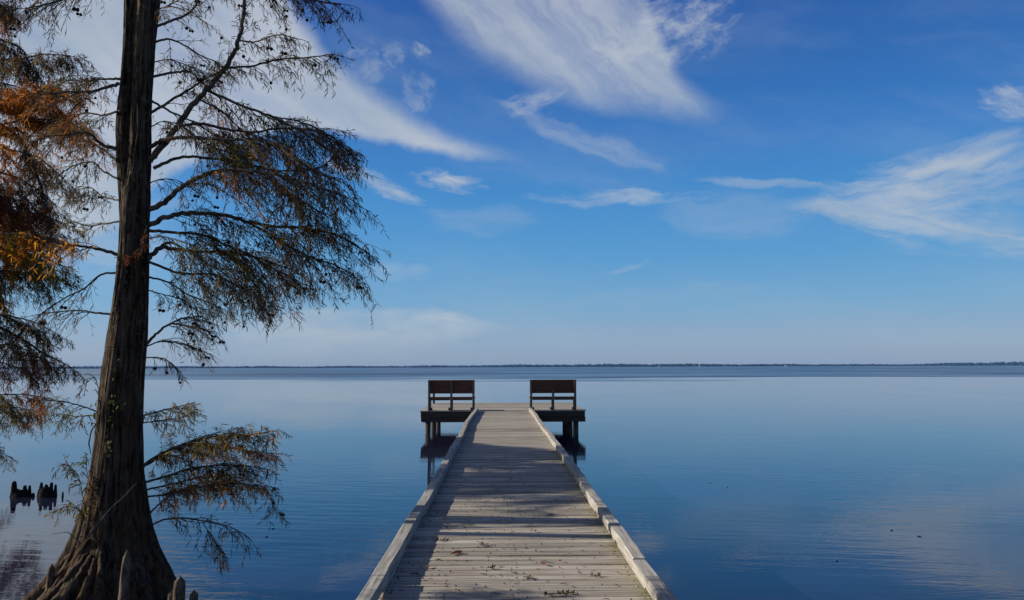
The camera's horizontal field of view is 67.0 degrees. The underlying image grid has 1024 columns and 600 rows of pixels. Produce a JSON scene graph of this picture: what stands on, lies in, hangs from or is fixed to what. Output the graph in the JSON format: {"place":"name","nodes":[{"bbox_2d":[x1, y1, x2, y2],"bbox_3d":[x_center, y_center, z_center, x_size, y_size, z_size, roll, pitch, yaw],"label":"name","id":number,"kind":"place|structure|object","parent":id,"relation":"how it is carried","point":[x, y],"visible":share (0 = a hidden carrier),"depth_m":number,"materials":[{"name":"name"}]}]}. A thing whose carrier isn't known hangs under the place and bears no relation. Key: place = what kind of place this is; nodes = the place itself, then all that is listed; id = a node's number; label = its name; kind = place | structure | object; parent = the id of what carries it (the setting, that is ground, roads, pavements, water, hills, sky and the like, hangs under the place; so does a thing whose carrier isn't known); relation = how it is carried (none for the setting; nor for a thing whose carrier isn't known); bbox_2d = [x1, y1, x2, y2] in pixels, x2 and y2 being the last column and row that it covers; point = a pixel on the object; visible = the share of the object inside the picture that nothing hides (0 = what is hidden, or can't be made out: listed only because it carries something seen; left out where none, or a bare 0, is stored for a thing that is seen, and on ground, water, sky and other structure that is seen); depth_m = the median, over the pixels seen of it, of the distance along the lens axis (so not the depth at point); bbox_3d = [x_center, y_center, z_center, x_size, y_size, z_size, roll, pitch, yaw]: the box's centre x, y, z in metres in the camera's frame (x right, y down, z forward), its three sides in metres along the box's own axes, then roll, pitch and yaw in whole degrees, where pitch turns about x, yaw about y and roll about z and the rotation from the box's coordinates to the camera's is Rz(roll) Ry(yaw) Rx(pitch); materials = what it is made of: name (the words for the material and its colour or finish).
{"place":"outdoors","nodes":[
{"label":"outdoors","id":0,"kind":"place"},
{"bbox_2d":[0,365,1023,599],"bbox_3d":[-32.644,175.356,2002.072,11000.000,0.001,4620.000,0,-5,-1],"label":"water","id":1,"kind":"structure","parent":0,"point":[753,483],"depth_m":17.65,"materials":[{"name":"blue liquid"}]},
{"bbox_2d":[10,481,31,497],"bbox_3d":[-9.305,3.605,14.644,0.397,0.380,0.399,3,-6,-35],"label":"stump cluster","id":2,"kind":"object","parent":1,"relation":"in","point":[18,493],"visible":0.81,"depth_m":14.56,"materials":[{"name":"brown wood"}]},
{"bbox_2d":[37,482,56,497],"bbox_3d":[-8.777,3.610,14.607,0.365,0.360,0.378,3,-6,-33],"label":"stump cluster","id":3,"kind":"object","parent":1,"relation":"in","point":[45,491],"visible":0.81,"depth_m":14.53,"materials":[{"name":"brown wood"}]},
{"bbox_2d":[45,564,54,591],"bbox_3d":[-4.721,3.066,7.843,0.175,0.772,0.180,-3,-6,34],"label":"cypress knee","id":4,"kind":"object","parent":1,"relation":"in","point":[50,577],"visible":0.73,"depth_m":7.83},
{"bbox_2d":[0,0,106,472],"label":"cypress tree","id":5,"kind":"object","parent":1,"relation":"in","point":[22,216],"visible":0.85,"depth_m":13.80,"materials":[{"name":"orange plant"}]},
{"bbox_2d":[118,550,129,599],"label":"cypress knee","id":6,"kind":"object","parent":1,"relation":"in","point":[124,584],"visible":1,"depth_m":7.12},
{"bbox_2d":[167,576,197,599],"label":"cypress knee","id":7,"kind":"object","parent":1,"relation":"in","point":[177,592],"visible":1,"depth_m":7.27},
{"bbox_2d":[0,0,391,599],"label":"cypress tree","id":8,"kind":"object","parent":1,"relation":"in","point":[115,512],"visible":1,"depth_m":8.35,"materials":[{"name":"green plant"}]},
{"bbox_2d":[87,250,147,529],"bbox_3d":[-4.276,0.913,8.255,0.612,2.965,0.336,0,-5,-1],"label":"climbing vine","id":9,"kind":"object","parent":8,"relation":"attached to","point":[145,294],"visible":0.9,"depth_m":8.35,"materials":[{"name":"plant"}]},
{"bbox_2d":[356,394,676,599],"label":"wooden pier","id":10,"kind":"structure","parent":1,"relation":"in","point":[506,436],"depth_m":7.44,"materials":[{"name":"grey wood"}]},
{"bbox_2d":[428,380,474,410],"bbox_3d":[-2.175,3.428,27.907,1.690,1.085,0.630,0,-5,-1],"label":"wooden bench","id":11,"kind":"object","parent":10,"relation":"on","point":[450,387],"visible":0.99,"depth_m":27.73,"materials":[{"name":"brown wood"}]},
{"bbox_2d":[391,458,633,599],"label":"leaf litter","id":12,"kind":"object","parent":10,"relation":"on","point":[503,548],"visible":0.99,"depth_m":6.64,"materials":[{"name":"brown plant"}]},
{"bbox_2d":[529,380,576,409],"bbox_3d":[1.472,3.420,27.967,1.689,1.085,0.630,0,-5,-1],"label":"wooden bench","id":13,"kind":"object","parent":10,"relation":"on","point":[552,386],"visible":0.94,"depth_m":27.79,"materials":[{"name":"brown wood"}]},
{"bbox_2d":[544,589,575,595],"bbox_3d":[0.337,2.026,5.347,0.234,0.032,0.095,1,-5,-9],"label":"fallen spray","id":14,"kind":"object","parent":10,"relation":"on","point":[558,592],"visible":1,"depth_m":5.34,"materials":[{"name":"plant"}]},
{"bbox_2d":[0,0,1023,366],"label":"sky","id":15,"kind":"structure","parent":0,"point":[558,182],"materials":[{"name":"blue"}]},
{"bbox_2d":[397,365,1000,367],"bbox_3d":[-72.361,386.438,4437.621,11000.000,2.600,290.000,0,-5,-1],"label":"shore","id":16,"kind":"structure","parent":0,"point":[699,366],"depth_m":4311.65,"materials":[{"name":"green plant"}]},
{"bbox_2d":[2,361,1023,368],"bbox_3d":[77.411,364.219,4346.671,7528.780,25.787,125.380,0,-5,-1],"label":"treeline","id":17,"kind":"object","parent":16,"relation":"on","point":[690,364],"visible":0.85,"depth_m":4318.44,"materials":[{"name":"green plant"}]}
]}

